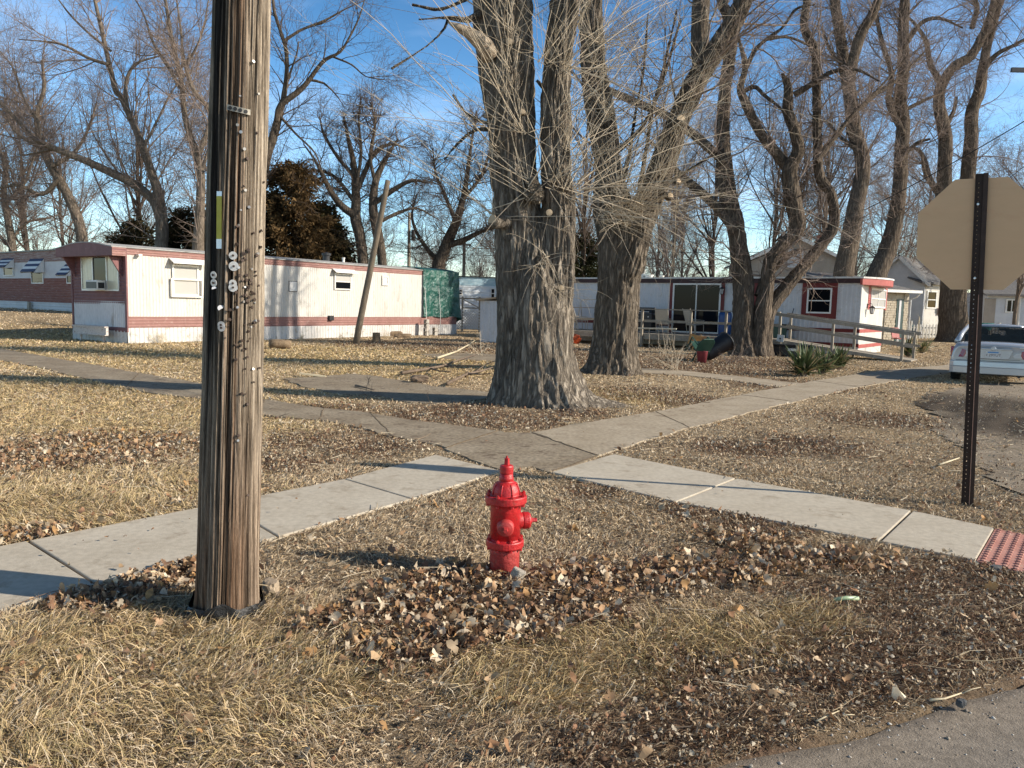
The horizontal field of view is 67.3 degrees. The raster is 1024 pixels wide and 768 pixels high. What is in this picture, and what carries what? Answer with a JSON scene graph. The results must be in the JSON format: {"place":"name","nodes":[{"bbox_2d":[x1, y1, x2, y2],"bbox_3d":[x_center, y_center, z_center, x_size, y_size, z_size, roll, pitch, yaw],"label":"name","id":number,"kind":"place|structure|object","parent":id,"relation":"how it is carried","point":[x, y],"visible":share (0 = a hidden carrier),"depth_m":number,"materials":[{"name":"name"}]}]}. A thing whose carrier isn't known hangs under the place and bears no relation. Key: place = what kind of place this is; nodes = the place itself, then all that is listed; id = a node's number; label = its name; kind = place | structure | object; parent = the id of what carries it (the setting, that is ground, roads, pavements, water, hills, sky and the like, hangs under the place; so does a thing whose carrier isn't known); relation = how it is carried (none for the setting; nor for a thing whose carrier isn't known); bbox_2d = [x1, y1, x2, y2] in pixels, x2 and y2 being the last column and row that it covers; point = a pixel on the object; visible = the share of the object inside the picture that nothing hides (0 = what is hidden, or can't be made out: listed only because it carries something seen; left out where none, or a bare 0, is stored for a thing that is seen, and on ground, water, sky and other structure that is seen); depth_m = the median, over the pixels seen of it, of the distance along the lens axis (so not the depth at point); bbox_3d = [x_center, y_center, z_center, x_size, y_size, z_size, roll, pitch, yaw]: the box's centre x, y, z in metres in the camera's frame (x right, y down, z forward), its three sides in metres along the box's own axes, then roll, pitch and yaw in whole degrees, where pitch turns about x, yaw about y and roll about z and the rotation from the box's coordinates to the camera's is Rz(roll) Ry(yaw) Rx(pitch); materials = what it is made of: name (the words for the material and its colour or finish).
{"place":"outdoors","nodes":[
{"label":"outdoors","id":0,"kind":"place"},
{"bbox_2d":[0,307,1023,767],"bbox_3d":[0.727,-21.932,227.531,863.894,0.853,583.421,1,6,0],"label":"ground","id":1,"kind":"structure","parent":0,"point":[852,734],"depth_m":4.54,"materials":[{"name":"plant"}]},
{"bbox_2d":[0,188,59,250],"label":"bare tree","id":2,"kind":"object","parent":1,"relation":"on","point":[36,245],"visible":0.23,"depth_m":95.60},
{"bbox_2d":[0,249,71,311],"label":"mobile home","id":3,"kind":"object","parent":1,"relation":"on","point":[36,279],"visible":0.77,"depth_m":43.49,"materials":[{"name":"brown"}]},
{"bbox_2d":[31,268,43,283],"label":"window","id":4,"kind":"structure","parent":3,"relation":"in","point":[36,278],"depth_m":43.41,"materials":[{"name":"beige glass"}]},
{"bbox_2d":[0,0,92,250],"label":"bare tree","id":5,"kind":"object","parent":1,"relation":"on","point":[25,235],"visible":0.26,"depth_m":53.81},
{"bbox_2d":[0,78,106,250],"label":"bare tree","id":6,"kind":"object","parent":1,"relation":"on","point":[11,234],"visible":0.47,"depth_m":49.24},
{"bbox_2d":[0,53,130,246],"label":"bare tree","id":7,"kind":"object","parent":1,"relation":"on","point":[59,195],"visible":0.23,"depth_m":56.97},
{"bbox_2d":[0,0,157,248],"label":"bare tree","id":8,"kind":"object","parent":1,"relation":"on","point":[81,234],"visible":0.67,"depth_m":46.02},
{"bbox_2d":[72,324,108,341],"bbox_3d":[-14.764,-1.649,26.945,2.200,0.798,0.180,5,7,34],"label":"bench","id":9,"kind":"object","parent":1,"relation":"on","point":[81,330],"visible":0.81,"depth_m":26.81,"materials":[{"name":"metal"}]},
{"bbox_2d":[73,194,129,243],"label":"bare tree","id":10,"kind":"object","parent":1,"relation":"on","point":[109,217],"visible":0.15,"depth_m":93.23,"materials":[{"name":"plant"}]},
{"bbox_2d":[0,0,210,247],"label":"bare tree","id":11,"kind":"object","parent":1,"relation":"on","point":[154,199],"visible":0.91,"depth_m":42.55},
{"bbox_2d":[38,0,209,240],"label":"bare tree","id":12,"kind":"object","parent":1,"relation":"on","point":[137,207],"visible":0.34,"depth_m":53.41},
{"bbox_2d":[102,208,154,246],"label":"cedar tree","id":13,"kind":"object","parent":1,"relation":"on","point":[122,237],"visible":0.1,"depth_m":46.91,"materials":[{"name":"green plant"}]},
{"bbox_2d":[151,200,194,249],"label":"cedar tree","id":14,"kind":"object","parent":1,"relation":"on","point":[176,230],"visible":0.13,"depth_m":44.67,"materials":[{"name":"green plant"}]},
{"bbox_2d":[76,0,312,250],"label":"bare tree","id":15,"kind":"object","parent":1,"relation":"on","point":[178,71],"visible":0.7,"depth_m":39.51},
{"bbox_2d":[136,21,274,211],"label":"bare tree","id":16,"kind":"object","parent":1,"relation":"on","point":[192,163],"visible":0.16,"depth_m":49.47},
{"bbox_2d":[187,0,270,623],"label":"utility pole","id":17,"kind":"object","parent":1,"relation":"on","point":[228,519],"visible":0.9,"depth_m":3.76,"materials":[{"name":"brown wood"}]},
{"bbox_2d":[0,455,499,612],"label":"sidewalk","id":18,"kind":"structure","parent":1,"relation":"on","point":[27,570],"depth_m":5.29,"materials":[{"name":"concrete"}]},
{"bbox_2d":[0,348,503,447],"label":"sidewalk old weathered","id":19,"kind":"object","parent":1,"relation":"on","point":[445,434],"visible":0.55,"depth_m":11.39,"materials":[{"name":"concrete"}]},
{"bbox_2d":[55,242,456,342],"bbox_3d":[-9.540,-4.045,34.250,4.060,3.840,18.572,5,7,34],"label":"mobile home","id":20,"kind":"object","parent":1,"relation":"on","point":[135,293],"visible":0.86,"depth_m":28.39,"materials":[{"name":"white"}]},
{"bbox_2d":[80,257,119,290],"bbox_3d":[-14.441,-3.877,26.938,2.471,1.216,0.050,5,7,34],"label":"window","id":21,"kind":"structure","parent":20,"relation":"in","point":[92,268],"depth_m":26.91,"materials":[{"name":"glass"}]},
{"bbox_2d":[171,264,202,297],"bbox_3d":[-11.774,-3.717,27.836,0.100,1.156,1.261,5,7,34],"label":"window","id":22,"kind":"structure","parent":20,"relation":"in","point":[185,279],"depth_m":27.83,"materials":[{"name":"metal"}]},
{"bbox_2d":[334,273,350,289],"bbox_3d":[-7.503,-4.532,34.103,0.050,0.716,0.995,5,7,34],"label":"window","id":23,"kind":"structure","parent":20,"relation":"in","point":[341,281],"depth_m":34.07,"materials":[{"name":"metal"}]},
{"bbox_2d":[402,266,461,327],"bbox_3d":[-4.775,-4.606,40.801,3.520,3.151,3.350,5,7,34],"label":"tarpaulin","id":24,"kind":"object","parent":20,"relation":"on","point":[441,295],"visible":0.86,"depth_m":39.68,"materials":[{"name":"plastic"}]},
{"bbox_2d":[263,577,279,596],"bbox_3d":[-1.333,1.130,4.250,0.085,0.093,0.128,-1,6,-23],"label":"rock","id":25,"kind":"object","parent":1,"relation":"on","point":[272,584],"visible":0.84,"depth_m":4.20,"materials":[{"name":"stone"}]},
{"bbox_2d":[269,339,290,348],"bbox_3d":[-7.675,-1.325,25.454,0.712,0.325,0.334,-1,6,-20],"label":"log","id":26,"kind":"object","parent":1,"relation":"on","point":[279,343],"visible":0.94,"depth_m":25.34,"materials":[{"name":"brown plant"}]},
{"bbox_2d":[265,158,350,261],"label":"cedar tree","id":27,"kind":"object","parent":1,"relation":"on","point":[312,232],"visible":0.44,"depth_m":41.18,"materials":[{"name":"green plant"}]},
{"bbox_2d":[307,198,356,262],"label":"cedar tree","id":28,"kind":"object","parent":1,"relation":"on","point":[337,254],"visible":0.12,"depth_m":43.43,"materials":[{"name":"green plant"}]},
{"bbox_2d":[266,0,461,245],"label":"bare tree","id":29,"kind":"object","parent":1,"relation":"on","point":[283,101],"visible":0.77,"depth_m":40.53,"materials":[{"name":"brown plant"}]},
{"bbox_2d":[272,55,457,265],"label":"bare tree","id":30,"kind":"object","parent":1,"relation":"on","point":[354,211],"visible":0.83,"depth_m":43.02,"materials":[{"name":"brown plant"}]},
{"bbox_2d":[353,180,389,344],"bbox_3d":[-5.278,-4.489,28.836,1.390,6.266,0.253,0,6,-13],"label":"leaning post","id":31,"kind":"object","parent":1,"relation":"on","point":[363,305],"visible":0.94,"depth_m":28.77,"materials":[{"name":"brown wood"}]},
{"bbox_2d":[284,373,487,403],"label":"driveway","id":32,"kind":"structure","parent":1,"relation":"on","point":[406,391],"depth_m":14.27,"materials":[{"name":"concrete"}]},
{"bbox_2d":[407,212,415,265],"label":"utility pole","id":33,"kind":"object","parent":1,"relation":"on","point":[409,257],"visible":0.19,"depth_m":61.05,"materials":[{"name":"brown wood"}]},
{"bbox_2d":[410,375,428,382],"bbox_3d":[-1.891,-0.100,15.631,0.374,0.155,0.204,0,6,-17],"label":"log stub","id":34,"kind":"object","parent":1,"relation":"on","point":[419,378],"visible":0.99,"depth_m":15.56,"materials":[{"name":"wood"}]},
{"bbox_2d":[405,228,450,269],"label":"bare tree","id":35,"kind":"object","parent":1,"relation":"on","point":[426,254],"visible":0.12,"depth_m":66.56,"materials":[{"name":"plant"}]},
{"bbox_2d":[367,85,494,278],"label":"bare tree","id":36,"kind":"object","parent":1,"relation":"on","point":[447,244],"visible":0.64,"depth_m":47.01,"materials":[{"name":"brown plant"}]},
{"bbox_2d":[405,188,469,271],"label":"bare tree","id":37,"kind":"object","parent":1,"relation":"on","point":[450,254],"visible":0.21,"depth_m":58.12,"materials":[{"name":"plant"}]},
{"bbox_2d":[400,354,480,374],"bbox_3d":[-1.125,-0.569,20.096,1.409,0.142,7.446,2,6,11],"label":"fallen branch","id":38,"kind":"object","parent":1,"relation":"on","point":[422,369],"visible":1,"depth_m":18.49,"materials":[{"name":"wood"}]},
{"bbox_2d":[417,353,495,360],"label":"sidewalk","id":39,"kind":"structure","parent":1,"relation":"on","point":[456,356],"depth_m":23.56,"materials":[{"name":"concrete"}]},
{"bbox_2d":[456,297,480,331],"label":"lattice fence","id":40,"kind":"object","parent":1,"relation":"on","point":[467,317],"visible":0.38,"depth_m":45.63,"materials":[{"name":"grey wood"}]},
{"bbox_2d":[445,361,494,384],"bbox_3d":[-0.635,-0.300,17.665,0.685,0.138,5.540,2,6,7],"label":"fallen branch","id":41,"kind":"object","parent":1,"relation":"on","point":[462,376],"visible":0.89,"depth_m":16.87,"materials":[{"name":"wood"}]},
{"bbox_2d":[450,202,495,276],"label":"bare tree","id":42,"kind":"object","parent":1,"relation":"on","point":[479,267],"visible":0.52,"depth_m":54.55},
{"bbox_2d":[457,276,495,328],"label":"mobile home","id":43,"kind":"object","parent":1,"relation":"on","point":[475,287],"visible":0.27,"depth_m":50.13,"materials":[{"name":"white"}]},
{"bbox_2d":[475,297,496,342],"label":"garden shed","id":44,"kind":"structure","parent":1,"relation":"on","point":[488,319],"depth_m":32.85,"materials":[{"name":"white"}]},
{"bbox_2d":[124,373,856,473],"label":"sidewalk joints","id":45,"kind":"object","parent":1,"relation":"on","point":[498,430],"visible":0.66,"depth_m":9.40,"materials":[{"name":"concrete"}]},
{"bbox_2d":[485,456,536,577],"bbox_3d":[-0.031,0.829,4.651,0.253,0.804,0.302,6,8,41],"label":"fire hydrant","id":46,"kind":"object","parent":1,"relation":"on","point":[505,499],"visible":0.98,"depth_m":4.57,"materials":[{"name":"metal"}]},
{"bbox_2d":[0,323,1023,767],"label":"leaves","id":47,"kind":"object","parent":1,"relation":"on","point":[734,538],"visible":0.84,"depth_m":4.33,"materials":[{"name":"brown plant"}]},
{"bbox_2d":[0,333,1023,767],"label":"twig litter","id":48,"kind":"object","parent":1,"relation":"on","point":[530,563],"visible":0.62,"depth_m":4.40,"materials":[{"name":"brown plant"}]},
{"bbox_2d":[509,566,525,578],"bbox_3d":[0.034,1.116,4.508,0.100,0.092,0.064,1,6,0],"label":"concrete chunk","id":49,"kind":"object","parent":1,"relation":"on","point":[517,572],"visible":0.79,"depth_m":4.49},
{"bbox_2d":[444,432,598,472],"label":"sidewalk","id":50,"kind":"structure","parent":1,"relation":"on","point":[527,450],"depth_m":8.41,"materials":[{"name":"concrete"}]},
{"bbox_2d":[198,0,883,412],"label":"maple tree","id":51,"kind":"object","parent":1,"relation":"on","point":[532,220],"visible":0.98,"depth_m":12.12,"materials":[{"name":"brown plant"}]},
{"bbox_2d":[575,228,597,276],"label":"cedar tree","id":52,"kind":"object","parent":1,"relation":"on","point":[590,267],"visible":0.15,"depth_m":48.90,"materials":[{"name":"green plant"}]},
{"bbox_2d":[536,2,661,276],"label":"bare tree","id":53,"kind":"object","parent":1,"relation":"on","point":[583,225],"visible":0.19,"depth_m":47.86,"materials":[{"name":"plant"}]},
{"bbox_2d":[639,320,696,370],"bbox_3d":[4.165,-0.761,20.275,2.355,2.169,1.478,4,6,20],"label":"bare shrub","id":54,"kind":"object","parent":1,"relation":"on","point":[671,362],"visible":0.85,"depth_m":20.25,"materials":[{"name":"plant"}]},
{"bbox_2d":[647,152,698,275],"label":"bare tree","id":55,"kind":"object","parent":1,"relation":"on","point":[661,241],"visible":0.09,"depth_m":84.20,"materials":[{"name":"plant"}]},
{"bbox_2d":[532,0,825,375],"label":"maple tree","id":56,"kind":"object","parent":1,"relation":"on","point":[623,246],"visible":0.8,"depth_m":18.31,"materials":[{"name":"brown plant"}]},
{"bbox_2d":[633,149,725,276],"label":"bare tree","id":57,"kind":"object","parent":1,"relation":"on","point":[694,274],"visible":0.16,"depth_m":74.73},
{"bbox_2d":[645,205,714,276],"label":"bare tree","id":58,"kind":"object","parent":1,"relation":"on","point":[653,272],"visible":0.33,"depth_m":60.28,"materials":[{"name":"plant"}]},
{"bbox_2d":[684,336,714,361],"bbox_3d":[5.815,-1.067,23.823,0.610,0.817,0.949,-1,6,-20],"label":"wheelbarrow","id":59,"kind":"object","parent":1,"relation":"on","point":[707,343],"visible":0.93,"depth_m":23.57,"materials":[{"name":"plastic"}]},
{"bbox_2d":[624,58,780,276],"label":"bare tree","id":60,"kind":"object","parent":1,"relation":"on","point":[666,260],"visible":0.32,"depth_m":50.76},
{"bbox_2d":[642,368,797,386],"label":"sidewalk","id":61,"kind":"structure","parent":1,"relation":"on","point":[768,382],"depth_m":18.57,"materials":[{"name":"concrete"}]},
{"bbox_2d":[707,332,734,360],"bbox_3d":[6.503,-1.184,24.311,1.108,0.945,0.659,-2,7,-30],"label":"rubbish bin","id":62,"kind":"object","parent":1,"relation":"on","point":[724,342],"visible":0.84,"depth_m":24.16,"materials":[{"name":"black plastic"}]},
{"bbox_2d":[652,61,789,276],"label":"bare tree","id":63,"kind":"object","parent":1,"relation":"on","point":[711,262],"visible":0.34,"depth_m":59.92,"materials":[{"name":"plant"}]},
{"bbox_2d":[573,270,893,354],"bbox_3d":[9.119,-3.524,35.474,15.290,3.430,4.786,6,7,37],"label":"mobile home","id":64,"kind":"object","parent":1,"relation":"on","point":[863,300],"visible":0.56,"depth_m":31.98,"materials":[{"name":"white"}]},
{"bbox_2d":[671,283,721,333],"bbox_3d":[8.045,-3.316,33.650,2.233,2.169,0.055,6,7,37],"label":"sliding door","id":65,"kind":"structure","parent":64,"relation":"in","point":[685,296],"depth_m":33.59,"materials":[{"name":"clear glass"}]},
{"bbox_2d":[806,288,831,313],"bbox_3d":[12.192,-3.306,30.518,0.946,1.006,0.050,6,7,37],"label":"window","id":66,"kind":"structure","parent":64,"relation":"in","point":[821,306],"depth_m":30.50,"materials":[{"name":"black glass"}]},
{"bbox_2d":[870,288,886,307],"bbox_3d":[15.150,-3.531,31.792,0.050,0.785,2.679,6,7,37],"label":"window","id":67,"kind":"structure","parent":64,"relation":"in","point":[878,296],"depth_m":31.76,"materials":[{"name":"white glass"}]},
{"bbox_2d":[534,365,950,455],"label":"sidewalk","id":68,"kind":"structure","parent":1,"relation":"on","point":[603,436],"depth_m":11.81,"materials":[{"name":"concrete"}]},
{"bbox_2d":[573,307,921,361],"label":"deck","id":69,"kind":"structure","parent":1,"relation":"on","point":[853,351],"depth_m":28.46,"materials":[{"name":"grey wood"}]},
{"bbox_2d":[638,307,655,330],"bbox_3d":[5.958,-2.891,34.271,1.660,1.047,0.658,6,7,37],"label":"grill","id":70,"kind":"object","parent":69,"relation":"on","point":[649,314],"visible":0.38,"depth_m":33.99,"materials":[{"name":"black metal"}]},
{"bbox_2d":[655,308,672,333],"bbox_3d":[6.531,-2.731,33.161,0.608,1.088,0.751,4,7,28],"label":"patio chair","id":71,"kind":"object","parent":69,"relation":"on","point":[661,315],"visible":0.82,"depth_m":32.93,"materials":[{"name":"plastic"}]},
{"bbox_2d":[718,312,731,334],"bbox_3d":[8.810,-2.493,31.808,0.540,0.990,0.540,6,7,37],"label":"barrel","id":72,"kind":"object","parent":69,"relation":"on","point":[721,319],"visible":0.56,"depth_m":31.61,"materials":[{"name":"blue plastic"}]},
{"bbox_2d":[572,0,939,356],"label":"crooked tree","id":73,"kind":"object","parent":1,"relation":"on","point":[751,323],"visible":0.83,"depth_m":27.23,"materials":[{"name":"brown plant"}]},
{"bbox_2d":[552,454,993,561],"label":"sidewalk","id":74,"kind":"structure","parent":1,"relation":"on","point":[919,531],"depth_m":6.35,"materials":[{"name":"concrete"}]},
{"bbox_2d":[724,235,836,276],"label":"gable house","id":75,"kind":"structure","parent":1,"relation":"on","point":[829,263],"depth_m":48.87,"materials":[{"name":"beige"}]},
{"bbox_2d":[708,45,854,247],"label":"bare tree","id":76,"kind":"object","parent":1,"relation":"on","point":[771,220],"visible":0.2,"depth_m":64.32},
{"bbox_2d":[773,343,817,356],"bbox_3d":[10.222,-1.230,28.083,1.680,0.420,0.660,6,7,37],"label":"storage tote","id":77,"kind":"object","parent":1,"relation":"on","point":[783,348],"visible":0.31,"depth_m":27.93,"materials":[{"name":"plastic"}]},
{"bbox_2d":[778,339,834,376],"bbox_3d":[7.399,-0.661,19.465,1.413,1.008,1.568,1,6,0],"label":"yucca plant","id":78,"kind":"object","parent":1,"relation":"on","point":[803,364],"visible":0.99,"depth_m":19.29,"materials":[{"name":"green plant"}]},
{"bbox_2d":[733,1,895,247],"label":"bare tree","id":79,"kind":"object","parent":1,"relation":"on","point":[826,162],"visible":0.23,"depth_m":54.61,"materials":[{"name":"plant"}]},
{"bbox_2d":[730,0,913,249],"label":"bare tree","id":80,"kind":"object","parent":1,"relation":"on","point":[840,186],"visible":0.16,"depth_m":57.56,"materials":[{"name":"plant"}]},
{"bbox_2d":[811,344,847,374],"bbox_3d":[8.280,-0.677,20.472,1.505,0.876,1.309,-4,8,-43],"label":"yucca plant","id":81,"kind":"object","parent":1,"relation":"on","point":[822,361],"visible":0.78,"depth_m":20.37,"materials":[{"name":"green plant"}]},
{"bbox_2d":[827,343,859,368],"bbox_3d":[9.460,-0.814,22.279,1.350,0.836,1.241,1,6,0],"label":"yucca plant","id":82,"kind":"object","parent":1,"relation":"on","point":[843,357],"visible":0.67,"depth_m":22.17,"materials":[{"name":"green plant"}]},
{"bbox_2d":[804,272,922,344],"bbox_3d":[18.202,-4.059,41.056,4.700,3.787,4.510,-1,6,-22],"label":"stone annex","id":83,"kind":"object","parent":1,"relation":"on","point":[895,312],"visible":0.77,"depth_m":39.86,"materials":[{"name":"white"}]},
{"bbox_2d":[894,299,903,341],"bbox_3d":[20.124,-3.252,39.990,0.480,2.287,0.080,-1,6,-22],"label":"door","id":84,"kind":"structure","parent":83,"relation":"in","point":[900,302],"depth_m":39.91,"materials":[{"name":"white"}]},
{"bbox_2d":[836,168,900,274],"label":"bare tree","id":85,"kind":"object","parent":1,"relation":"on","point":[859,253],"visible":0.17,"depth_m":104.95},
{"bbox_2d":[855,241,890,276],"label":"bare tree","id":86,"kind":"object","parent":1,"relation":"on","point":[863,269],"visible":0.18,"depth_m":57.57,"materials":[{"name":"plant"}]},
{"bbox_2d":[771,0,977,276],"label":"bare tree","id":87,"kind":"object","parent":1,"relation":"on","point":[846,256],"visible":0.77,"depth_m":36.07,"materials":[{"name":"brown plant"}]},
{"bbox_2d":[833,124,936,272],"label":"bare tree","id":88,"kind":"object","parent":1,"relation":"on","point":[903,234],"visible":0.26,"depth_m":58.83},
{"bbox_2d":[891,335,926,356],"bbox_3d":[15.393,-1.496,29.722,1.529,0.959,1.296,1,6,0],"label":"yucca plant","id":89,"kind":"object","parent":1,"relation":"on","point":[907,352],"visible":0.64,"depth_m":29.59,"materials":[{"name":"green plant"}]},
{"bbox_2d":[887,255,939,337],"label":"gable house","id":90,"kind":"structure","parent":1,"relation":"on","point":[904,272],"depth_m":55.14,"materials":[{"name":"grey"}]},
{"bbox_2d":[926,291,937,308],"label":"window","id":91,"kind":"structure","parent":90,"relation":"in","point":[931,302],"depth_m":55.17,"materials":[{"name":"white glass"}]},
{"bbox_2d":[906,321,936,339],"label":"picket fence","id":92,"kind":"object","parent":1,"relation":"on","point":[923,327],"visible":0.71,"depth_m":50.09,"materials":[{"name":"white"}]},
{"bbox_2d":[824,0,1021,277],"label":"bare tree","id":93,"kind":"object","parent":1,"relation":"on","point":[881,263],"visible":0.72,"depth_m":39.77,"materials":[{"name":"brown plant"}]},
{"bbox_2d":[870,88,986,261],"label":"bare tree","id":94,"kind":"object","parent":1,"relation":"on","point":[933,195],"visible":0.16,"depth_m":69.15,"materials":[{"name":"plant"}]},
{"bbox_2d":[861,0,1023,341],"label":"bare tree","id":95,"kind":"object","parent":1,"relation":"on","point":[953,320],"visible":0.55,"depth_m":46.38,"materials":[{"name":"brown plant"}]},
{"bbox_2d":[916,173,1023,505],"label":"stop sign","id":96,"kind":"object","parent":1,"relation":"on","point":[970,234],"visible":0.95,"depth_m":6.42,"materials":[{"name":"metal"}]},
{"bbox_2d":[953,95,1023,328],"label":"bare tree","id":97,"kind":"object","parent":1,"relation":"on","point":[1018,292],"visible":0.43,"depth_m":53.59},
{"bbox_2d":[977,528,1023,573],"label":"pavement tactile","id":98,"kind":"object","parent":1,"relation":"on","point":[1004,548],"visible":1,"depth_m":5.27,"materials":[{"name":"concrete"}]},
{"bbox_2d":[0,0,1023,292],"label":"sky","id":99,"kind":"structure","parent":0,"point":[417,35],"materials":[{"name":"blue"}]},
{"bbox_2d":[716,687,1023,767],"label":"road","id":100,"kind":"structure","parent":0,"point":[977,728],"depth_m":2.90,"materials":[{"name":"asphalt"}]},
{"bbox_2d":[651,392,1023,767],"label":"gravel","id":101,"kind":"structure","parent":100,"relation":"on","point":[900,725],"depth_m":3.08,"materials":[{"name":"grey stone"}]},
{"bbox_2d":[723,121,1023,270],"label":"overhead wire","id":102,"kind":"object","parent":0,"point":[926,177],"visible":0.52,"depth_m":33.84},
{"bbox_2d":[914,380,1023,493],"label":"dirt road","id":103,"kind":"structure","parent":0,"point":[993,425],"depth_m":11.66,"materials":[{"name":"soil"}]},
{"bbox_2d":[949,324,1023,378],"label":"parked car","id":104,"kind":"object","parent":103,"relation":"on","point":[1001,355],"visible":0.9,"depth_m":18.43,"materials":[{"name":"silver metal"}]},
{"bbox_2d":[967,278,1023,334],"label":"porch house","id":105,"kind":"structure","parent":0,"point":[998,306],"depth_m":59.52,"materials":[{"name":"grey"}]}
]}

